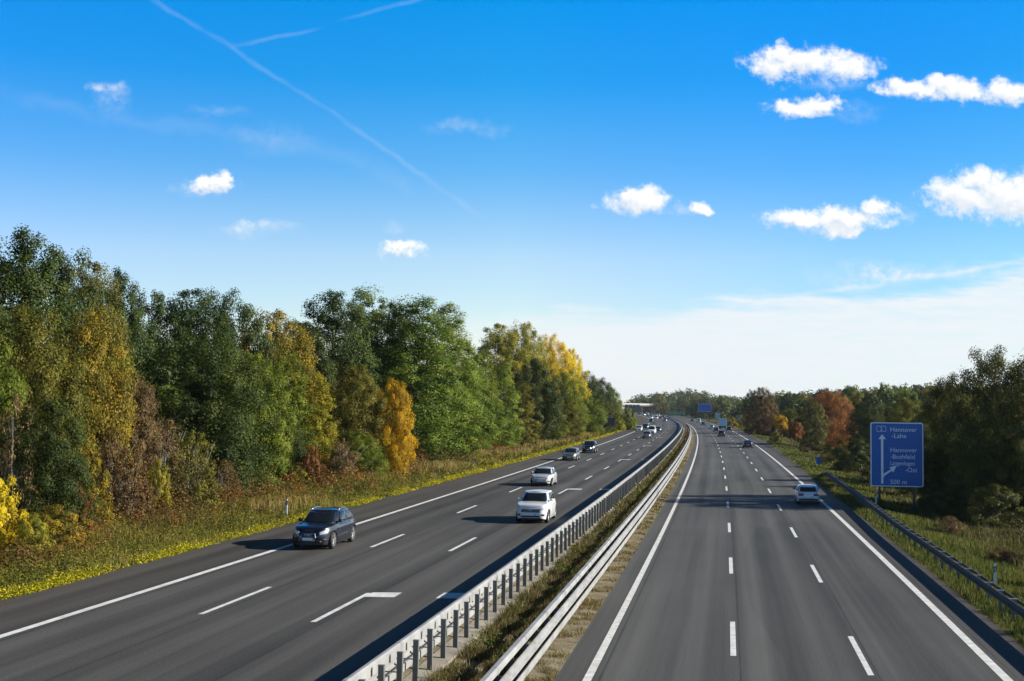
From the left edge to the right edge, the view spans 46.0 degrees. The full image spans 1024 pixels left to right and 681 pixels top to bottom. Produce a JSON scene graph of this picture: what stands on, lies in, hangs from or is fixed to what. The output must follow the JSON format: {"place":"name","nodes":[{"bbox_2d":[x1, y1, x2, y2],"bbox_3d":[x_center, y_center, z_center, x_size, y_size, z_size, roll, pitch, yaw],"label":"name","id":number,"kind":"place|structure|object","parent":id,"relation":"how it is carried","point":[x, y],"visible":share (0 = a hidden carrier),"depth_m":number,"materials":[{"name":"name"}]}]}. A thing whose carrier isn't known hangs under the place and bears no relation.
{"place":"outdoors","nodes":[
{"label":"outdoors","id":0,"kind":"place"},
{"bbox_2d":[238,428,607,515],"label":"dry grass","id":1,"kind":"structure","parent":0,"point":[455,466],"depth_m":118.48,"materials":[{"name":"plant"}]},
{"bbox_2d":[0,408,1023,647],"bbox_3d":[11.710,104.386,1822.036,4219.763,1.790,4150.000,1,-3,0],"label":"ground","id":2,"kind":"structure","parent":0,"point":[640,420],"depth_m":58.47,"materials":[{"name":"green plant"}]},
{"bbox_2d":[0,332,29,484],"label":"oak tree","id":3,"kind":"object","parent":2,"relation":"on","point":[8,404],"visible":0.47,"depth_m":58.16,"materials":[{"name":"green plant"}]},
{"bbox_2d":[0,474,31,554],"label":"shrub","id":4,"kind":"object","parent":2,"relation":"on","point":[10,503],"visible":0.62,"depth_m":51.59,"materials":[{"name":"yellow plant"}]},
{"bbox_2d":[0,391,42,536],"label":"shrub","id":5,"kind":"object","parent":2,"relation":"on","point":[10,469],"visible":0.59,"depth_m":56.46,"materials":[{"name":"green plant"}]},
{"bbox_2d":[0,260,45,381],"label":"oak tree","id":6,"kind":"object","parent":2,"relation":"on","point":[2,320],"visible":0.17,"depth_m":78.22,"materials":[{"name":"green plant"}]},
{"bbox_2d":[9,513,62,556],"bbox_3d":[-20.210,8.383,50.707,2.230,2.340,2.161,0,-3,17],"label":"shrub","id":7,"kind":"object","parent":2,"relation":"on","point":[24,527],"visible":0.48,"depth_m":50.44,"materials":[{"name":"yellow plant"}]},
{"bbox_2d":[0,223,94,460],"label":"oak tree","id":8,"kind":"object","parent":2,"relation":"on","point":[24,258],"visible":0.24,"depth_m":81.62,"materials":[{"name":"green plant"}]},
{"bbox_2d":[0,396,104,537],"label":"shrub","id":9,"kind":"object","parent":2,"relation":"on","point":[51,467],"visible":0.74,"depth_m":57.13,"materials":[{"name":"green plant"}]},
{"bbox_2d":[0,302,105,512],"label":"oak tree","id":10,"kind":"object","parent":2,"relation":"on","point":[37,390],"visible":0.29,"depth_m":63.40,"materials":[{"name":"green plant"}]},
{"bbox_2d":[20,504,96,551],"bbox_3d":[-20.526,8.505,53.725,3.777,2.490,3.660,0,-3,6],"label":"shrub","id":11,"kind":"object","parent":2,"relation":"on","point":[59,514],"visible":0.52,"depth_m":53.37,"materials":[{"name":"plant"}]},
{"bbox_2d":[19,243,120,447],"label":"oak tree","id":12,"kind":"object","parent":2,"relation":"on","point":[67,272],"visible":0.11,"depth_m":87.87,"materials":[{"name":"green plant"}]},
{"bbox_2d":[64,484,99,532],"bbox_3d":[-21.128,8.496,58.674,2.114,3.155,2.006,1,-3,-12],"label":"shrub","id":13,"kind":"object","parent":2,"relation":"on","point":[87,506],"visible":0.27,"depth_m":58.32,"materials":[{"name":"orange plant"}]},
{"bbox_2d":[39,303,142,494],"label":"maple tree","id":14,"kind":"object","parent":2,"relation":"on","point":[95,350],"visible":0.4,"depth_m":71.28,"materials":[{"name":"yellow plant"}]},
{"bbox_2d":[70,454,113,523],"bbox_3d":[-21.846,8.139,62.713,2.618,4.498,2.484,-1,-3,21],"label":"shrub","id":15,"kind":"object","parent":2,"relation":"on","point":[102,485],"visible":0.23,"depth_m":62.62,"materials":[{"name":"green plant"}]},
{"bbox_2d":[47,261,140,424],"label":"oak tree","id":16,"kind":"object","parent":2,"relation":"on","point":[105,270],"visible":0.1,"depth_m":93.03,"materials":[{"name":"green plant"}]},
{"bbox_2d":[85,428,132,514],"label":"shrub","id":17,"kind":"object","parent":2,"relation":"on","point":[106,457],"visible":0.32,"depth_m":67.57,"materials":[{"name":"red plant"}]},
{"bbox_2d":[94,265,157,445],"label":"oak tree","id":18,"kind":"object","parent":2,"relation":"on","point":[134,340],"visible":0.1,"depth_m":96.76,"materials":[{"name":"green plant"}]},
{"bbox_2d":[98,445,154,522],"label":"shrub","id":19,"kind":"object","parent":2,"relation":"on","point":[126,477],"visible":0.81,"depth_m":65.48,"materials":[{"name":"red plant"}]},
{"bbox_2d":[96,370,161,500],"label":"oak tree","id":20,"kind":"object","parent":2,"relation":"on","point":[140,439],"visible":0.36,"depth_m":75.51,"materials":[{"name":"brown plant"}]},
{"bbox_2d":[91,354,176,475],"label":"oak tree","id":21,"kind":"object","parent":2,"relation":"on","point":[130,369],"visible":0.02,"depth_m":89.91,"materials":[{"name":"green plant"}]},
{"bbox_2d":[121,479,160,519],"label":"shrub","id":22,"kind":"object","parent":2,"relation":"on","point":[155,492],"visible":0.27,"depth_m":66.46,"materials":[{"name":"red plant"}]},
{"bbox_2d":[122,287,194,456],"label":"oak tree","id":23,"kind":"object","parent":2,"relation":"on","point":[159,310],"visible":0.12,"depth_m":101.40,"materials":[{"name":"green plant"}]},
{"bbox_2d":[146,458,172,513],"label":"shrub","id":24,"kind":"object","parent":2,"relation":"on","point":[158,473],"visible":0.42,"depth_m":69.49,"materials":[{"name":"yellow plant"}]},
{"bbox_2d":[142,417,192,498],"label":"shrub","id":25,"kind":"object","parent":2,"relation":"on","point":[166,447],"visible":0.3,"depth_m":77.57,"materials":[{"name":"brown plant"}]},
{"bbox_2d":[99,333,282,501],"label":"oak tree","id":26,"kind":"object","parent":2,"relation":"on","point":[200,388],"visible":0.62,"depth_m":84.66,"materials":[{"name":"green plant"}]},
{"bbox_2d":[158,430,223,507],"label":"shrub","id":27,"kind":"object","parent":2,"relation":"on","point":[186,465],"visible":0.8,"depth_m":74.37,"materials":[{"name":"green plant"}]},
{"bbox_2d":[138,288,248,452],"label":"oak tree","id":28,"kind":"object","parent":2,"relation":"on","point":[194,312],"visible":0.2,"depth_m":103.50,"materials":[{"name":"green plant"}]},
{"bbox_2d":[197,458,243,500],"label":"shrub","id":29,"kind":"object","parent":2,"relation":"on","point":[227,473],"visible":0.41,"depth_m":79.45,"materials":[{"name":"red plant"}]},
{"bbox_2d":[187,287,281,449],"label":"oak tree","id":30,"kind":"object","parent":2,"relation":"on","point":[245,314],"visible":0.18,"depth_m":109.90,"materials":[{"name":"green plant"}]},
{"bbox_2d":[207,350,298,485],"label":"oak tree","id":31,"kind":"object","parent":2,"relation":"on","point":[278,383],"visible":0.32,"depth_m":93.12,"materials":[{"name":"green plant"}]},
{"bbox_2d":[238,402,310,483],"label":"shrub","id":32,"kind":"object","parent":2,"relation":"on","point":[298,454],"visible":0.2,"depth_m":96.09,"materials":[{"name":"green plant"}]},
{"bbox_2d":[230,306,330,447],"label":"oak tree","id":33,"kind":"object","parent":2,"relation":"on","point":[274,325],"visible":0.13,"depth_m":115.35,"materials":[{"name":"green plant"}]},
{"bbox_2d":[0,431,586,577],"bbox_3d":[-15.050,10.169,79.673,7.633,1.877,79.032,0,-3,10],"label":"undergrowth","id":34,"kind":"object","parent":2,"relation":"on","point":[21,550],"visible":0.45,"depth_m":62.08,"materials":[{"name":"green plant"}]},
{"bbox_2d":[269,348,323,467],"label":"birch tree","id":35,"kind":"object","parent":2,"relation":"on","point":[297,400],"visible":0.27,"depth_m":103.77,"materials":[{"name":"green plant"}]},
{"bbox_2d":[279,320,339,436],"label":"oak tree","id":36,"kind":"object","parent":2,"relation":"on","point":[325,361],"visible":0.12,"depth_m":125.00,"materials":[{"name":"green plant"}]},
{"bbox_2d":[0,426,626,597],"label":"verge grass","id":37,"kind":"structure","parent":2,"relation":"on","point":[151,550],"depth_m":61.76,"materials":[{"name":"green plant"}]},
{"bbox_2d":[301,445,325,483],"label":"shrub","id":38,"kind":"object","parent":2,"relation":"on","point":[310,460],"visible":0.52,"depth_m":96.39,"materials":[{"name":"orange plant"}]},
{"bbox_2d":[0,424,636,600],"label":"verge flowers","id":39,"kind":"object","parent":2,"relation":"on","point":[64,580],"visible":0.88,"depth_m":53.37,"materials":[{"name":"plant"}]},
{"bbox_2d":[299,372,340,475],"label":"birch tree","id":40,"kind":"object","parent":2,"relation":"on","point":[315,419],"visible":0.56,"depth_m":105.29,"materials":[{"name":"yellow plant"}]},
{"bbox_2d":[283,289,386,450],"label":"poplar tree","id":41,"kind":"object","parent":2,"relation":"on","point":[332,325],"visible":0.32,"depth_m":131.93,"materials":[{"name":"green plant"}]},
{"bbox_2d":[0,412,680,680],"bbox_3d":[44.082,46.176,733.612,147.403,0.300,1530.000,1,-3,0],"label":"roadway","id":42,"kind":"structure","parent":2,"relation":"on","point":[169,632],"depth_m":41.44,"materials":[{"name":"grey asphalt"}]},
{"bbox_2d":[292,506,355,548],"bbox_3d":[-8.598,8.547,55.556,2.126,1.668,4.644,0,-3,10],"label":"suv","id":43,"kind":"object","parent":42,"relation":"on","point":[330,527],"visible":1,"depth_m":54.55,"materials":[{"name":"black paint"}]},
{"bbox_2d":[0,415,1012,680],"bbox_3d":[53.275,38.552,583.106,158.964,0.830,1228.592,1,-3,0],"label":"road markings","id":44,"kind":"object","parent":42,"relation":"on","point":[972,645],"visible":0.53,"depth_m":42.60,"materials":[{"name":"white paint"}]},
{"bbox_2d":[516,489,555,522],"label":"suv","id":45,"kind":"object","parent":42,"relation":"on","point":[537,504],"visible":1,"depth_m":67.11,"materials":[{"name":"white paint"}]},
{"bbox_2d":[531,466,556,485],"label":"hatchback","id":46,"kind":"object","parent":42,"relation":"on","point":[544,475],"visible":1,"depth_m":97.43,"materials":[{"name":"grey paint"}]},
{"bbox_2d":[324,438,364,477],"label":"shrub","id":47,"kind":"object","parent":2,"relation":"on","point":[341,454],"visible":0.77,"depth_m":103.24,"materials":[{"name":"brown plant"}]},
{"bbox_2d":[305,362,396,466],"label":"oak tree","id":48,"kind":"object","parent":2,"relation":"on","point":[363,413],"visible":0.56,"depth_m":109.68,"materials":[{"name":"green plant"}]},
{"bbox_2d":[325,432,388,476],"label":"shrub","id":49,"kind":"object","parent":2,"relation":"on","point":[357,441],"visible":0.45,"depth_m":106.79,"materials":[{"name":"green plant"}]},
{"bbox_2d":[337,283,402,424],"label":"poplar tree","id":50,"kind":"object","parent":2,"relation":"on","point":[373,314],"visible":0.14,"depth_m":139.68,"materials":[{"name":"green plant"}]},
{"bbox_2d":[370,378,419,475],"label":"maple tree","id":51,"kind":"object","parent":2,"relation":"on","point":[396,397],"visible":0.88,"depth_m":110.94,"materials":[{"name":"yellow plant"}]},
{"bbox_2d":[360,299,436,448],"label":"poplar tree","id":52,"kind":"object","parent":2,"relation":"on","point":[388,330],"visible":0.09,"depth_m":142.44,"materials":[{"name":"green plant"}]},
{"bbox_2d":[369,293,482,460],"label":"poplar tree","id":53,"kind":"object","parent":2,"relation":"on","point":[423,433],"visible":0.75,"depth_m":137.25,"materials":[{"name":"green plant"}]},
{"bbox_2d":[419,302,501,455],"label":"poplar tree","id":54,"kind":"object","parent":2,"relation":"on","point":[460,344],"visible":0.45,"depth_m":146.65,"materials":[{"name":"green plant"}]},
{"bbox_2d":[439,344,498,450],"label":"poplar tree","id":55,"kind":"object","parent":2,"relation":"on","point":[488,401],"visible":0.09,"depth_m":164.51,"materials":[{"name":"green plant"}]},
{"bbox_2d":[472,348,504,438],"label":"birch tree","id":56,"kind":"object","parent":2,"relation":"on","point":[489,393],"visible":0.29,"depth_m":177.24,"materials":[{"name":"green plant"}]},
{"bbox_2d":[482,401,517,448],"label":"birch tree","id":57,"kind":"object","parent":2,"relation":"on","point":[503,433],"visible":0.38,"depth_m":174.76,"materials":[{"name":"green plant"}]},
{"bbox_2d":[472,323,532,422],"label":"poplar tree","id":58,"kind":"object","parent":2,"relation":"on","point":[501,351],"visible":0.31,"depth_m":234.50,"materials":[{"name":"green plant"}]},
{"bbox_2d":[489,363,524,445],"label":"birch tree","id":59,"kind":"object","parent":2,"relation":"on","point":[510,401],"visible":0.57,"depth_m":184.88,"materials":[{"name":"green plant"}]},
{"bbox_2d":[494,321,552,414],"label":"poplar tree","id":60,"kind":"object","parent":2,"relation":"on","point":[529,345],"visible":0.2,"depth_m":238.65,"materials":[{"name":"green plant"}]},
{"bbox_2d":[509,380,544,441],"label":"birch tree","id":61,"kind":"object","parent":2,"relation":"on","point":[527,406],"visible":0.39,"depth_m":194.97,"materials":[{"name":"green plant"}]},
{"bbox_2d":[506,357,568,440],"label":"oak tree","id":62,"kind":"object","parent":2,"relation":"on","point":[538,373],"visible":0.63,"depth_m":211.87,"materials":[{"name":"green plant"}]},
{"bbox_2d":[393,420,693,680],"bbox_3d":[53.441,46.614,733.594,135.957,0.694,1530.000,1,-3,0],"label":"median","id":63,"kind":"object","parent":2,"relation":"on","point":[565,644],"visible":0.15,"depth_m":40.00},
{"bbox_2d":[342,416,682,680],"bbox_3d":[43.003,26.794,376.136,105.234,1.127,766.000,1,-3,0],"label":"guard rail","id":64,"kind":"object","parent":63,"relation":"on","point":[465,606],"visible":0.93,"depth_m":38.24,"materials":[{"name":"metal"}]},
{"bbox_2d":[403,419,683,680],"bbox_3d":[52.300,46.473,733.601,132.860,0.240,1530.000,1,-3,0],"label":"concrete strip","id":65,"kind":"object","parent":63,"relation":"on","point":[451,651],"visible":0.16,"depth_m":37.23,"materials":[{"name":"grey concrete"}]},
{"bbox_2d":[480,418,690,680],"bbox_3d":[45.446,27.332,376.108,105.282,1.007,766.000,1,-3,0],"label":"guard rail","id":66,"kind":"object","parent":63,"relation":"on","point":[516,666],"visible":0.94,"depth_m":41.38,"materials":[{"name":"metal"}]},
{"bbox_2d":[411,431,693,680],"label":"median grass","id":67,"kind":"structure","parent":2,"relation":"on","point":[505,622],"depth_m":43.20,"materials":[{"name":"green plant"}]},
{"bbox_2d":[536,382,568,439],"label":"birch tree","id":68,"kind":"object","parent":2,"relation":"on","point":[557,435],"visible":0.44,"depth_m":214.22,"materials":[{"name":"green plant"}]},
{"bbox_2d":[531,333,582,402],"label":"poplar tree","id":69,"kind":"object","parent":2,"relation":"on","point":[550,349],"visible":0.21,"depth_m":261.34,"materials":[{"name":"yellow plant"}]},
{"bbox_2d":[551,399,587,437],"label":"oak tree","id":70,"kind":"object","parent":2,"relation":"on","point":[575,412],"visible":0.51,"depth_m":234.11,"materials":[{"name":"green plant"}]},
{"bbox_2d":[551,368,590,436],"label":"oak tree","id":71,"kind":"object","parent":2,"relation":"on","point":[573,384],"visible":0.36,"depth_m":244.42,"materials":[{"name":"green plant"}]},
{"bbox_2d":[555,347,590,426],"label":"poplar tree","id":72,"kind":"object","parent":2,"relation":"on","point":[579,366],"visible":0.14,"depth_m":283.71,"materials":[{"name":"yellow plant"}]},
{"bbox_2d":[578,396,607,433],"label":"oak tree","id":73,"kind":"object","parent":2,"relation":"on","point":[593,425],"visible":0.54,"depth_m":272.88,"materials":[{"name":"green plant"}]},
{"bbox_2d":[578,369,612,429],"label":"oak tree","id":74,"kind":"object","parent":2,"relation":"on","point":[591,385],"visible":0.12,"depth_m":288.33,"materials":[{"name":"green plant"}]},
{"bbox_2d":[586,377,620,422],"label":"oak tree","id":75,"kind":"object","parent":2,"relation":"on","point":[610,397],"visible":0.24,"depth_m":332.20,"materials":[{"name":"green plant"}]},
{"bbox_2d":[624,387,767,419],"bbox_3d":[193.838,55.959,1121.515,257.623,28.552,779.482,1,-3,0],"label":"woodland","id":76,"kind":"object","parent":2,"relation":"on","point":[687,402],"visible":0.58,"depth_m":1142.19,"materials":[{"name":"green plant"}]},
{"bbox_2d":[741,387,779,436],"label":"oak tree","id":77,"kind":"object","parent":2,"relation":"on","point":[762,421],"visible":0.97,"depth_m":332.98,"materials":[{"name":"red plant"}]},
{"bbox_2d":[774,407,797,436],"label":"oak tree","id":78,"kind":"object","parent":2,"relation":"on","point":[789,415],"visible":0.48,"depth_m":327.86,"materials":[{"name":"green plant"}]},
{"bbox_2d":[554,413,1023,680],"bbox_3d":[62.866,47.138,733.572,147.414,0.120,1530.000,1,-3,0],"label":"roadway","id":79,"kind":"structure","parent":2,"relation":"on","point":[782,607],"depth_m":46.20,"materials":[{"name":"grey asphalt"}]},
{"bbox_2d":[793,484,819,503],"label":"hatchback","id":80,"kind":"object","parent":79,"relation":"on","point":[806,493],"visible":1,"depth_m":92.23,"materials":[{"name":"white paint"}]},
{"bbox_2d":[792,400,832,447],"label":"oak tree","id":81,"kind":"object","parent":2,"relation":"on","point":[812,428],"visible":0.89,"depth_m":240.46,"materials":[{"name":"green plant"}]},
{"bbox_2d":[804,389,856,448],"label":"oak tree","id":82,"kind":"object","parent":2,"relation":"on","point":[832,436],"visible":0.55,"depth_m":245.38,"materials":[{"name":"orange plant"}]},
{"bbox_2d":[828,437,870,473],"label":"shrub","id":83,"kind":"object","parent":2,"relation":"on","point":[845,460],"visible":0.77,"depth_m":150.80,"materials":[{"name":"green plant"}]},
{"bbox_2d":[845,402,894,451],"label":"oak tree","id":84,"kind":"object","parent":2,"relation":"on","point":[864,418],"visible":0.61,"depth_m":228.58,"materials":[{"name":"green plant"}]},
{"bbox_2d":[728,383,1023,428],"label":"woodland","id":85,"kind":"object","parent":2,"relation":"on","point":[735,411],"visible":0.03,"depth_m":594.92,"materials":[{"name":"green plant"}]},
{"bbox_2d":[870,422,923,511],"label":"road sign","id":86,"kind":"object","parent":2,"relation":"on","point":[896,454],"visible":1,"depth_m":94.63,"materials":[{"name":"blue metal"}]},
{"bbox_2d":[878,398,928,436],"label":"oak tree","id":87,"kind":"object","parent":2,"relation":"on","point":[904,416],"visible":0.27,"depth_m":188.49,"materials":[{"name":"green plant"}]},
{"bbox_2d":[890,388,919,422],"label":"oak tree","id":88,"kind":"object","parent":2,"relation":"on","point":[902,396],"visible":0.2,"depth_m":312.08,"materials":[{"name":"green plant"}]},
{"bbox_2d":[805,443,1023,553],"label":"undergrowth","id":89,"kind":"object","parent":2,"relation":"on","point":[1015,524],"visible":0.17,"depth_m":83.66,"materials":[{"name":"green plant"}]},
{"bbox_2d":[821,472,1023,620],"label":"guard rail","id":90,"kind":"object","parent":2,"relation":"on","point":[1000,597],"visible":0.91,"depth_m":55.74,"materials":[{"name":"metal"}]},
{"bbox_2d":[915,445,954,504],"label":"oak tree","id":91,"kind":"object","parent":2,"relation":"on","point":[934,471],"visible":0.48,"depth_m":98.09,"materials":[{"name":"green plant"}]},
{"bbox_2d":[915,483,961,518],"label":"shrub","id":92,"kind":"object","parent":2,"relation":"on","point":[943,506],"visible":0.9,"depth_m":91.01,"materials":[{"name":"green plant"}]},
{"bbox_2d":[914,372,977,506],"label":"oak tree","id":93,"kind":"object","parent":2,"relation":"on","point":[936,394],"visible":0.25,"depth_m":100.32,"materials":[{"name":"green plant"}]},
{"bbox_2d":[930,515,968,535],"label":"shrub","id":94,"kind":"object","parent":2,"relation":"on","point":[950,523],"visible":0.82,"depth_m":77.40,"materials":[{"name":"brown plant"}]},
{"bbox_2d":[936,344,1023,509],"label":"oak tree","id":95,"kind":"object","parent":2,"relation":"on","point":[994,395],"visible":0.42,"depth_m":95.26,"materials":[{"name":"green plant"}]},
{"bbox_2d":[945,421,1023,518],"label":"oak tree","id":96,"kind":"object","parent":2,"relation":"on","point":[981,459],"visible":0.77,"depth_m":89.95,"materials":[{"name":"green plant"}]},
{"bbox_2d":[962,483,1023,528],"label":"shrub","id":97,"kind":"object","parent":2,"relation":"on","point":[978,513],"visible":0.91,"depth_m":85.05,"materials":[{"name":"green plant"}]},
{"bbox_2d":[985,354,1023,509],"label":"oak tree","id":98,"kind":"object","parent":2,"relation":"on","point":[1018,377],"visible":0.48,"depth_m":91.75,"materials":[{"name":"green plant"}]},
{"bbox_2d":[986,428,1023,521],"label":"oak tree","id":99,"kind":"object","parent":2,"relation":"on","point":[1009,461],"visible":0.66,"depth_m":88.66,"materials":[{"name":"green plant"}]},
{"bbox_2d":[987,546,1023,565],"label":"shrub","id":100,"kind":"object","parent":2,"relation":"on","point":[1002,556],"visible":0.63,"depth_m":63.31,"materials":[{"name":"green plant"}]},
{"bbox_2d":[0,0,1023,407],"label":"sky","id":101,"kind":"structure","parent":0,"point":[736,198],"materials":[{"name":"blue"}]},
{"bbox_2d":[776,431,1023,568],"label":"dry grass","id":102,"kind":"structure","parent":0,"point":[965,535],"depth_m":80.26,"materials":[{"name":"plant"}]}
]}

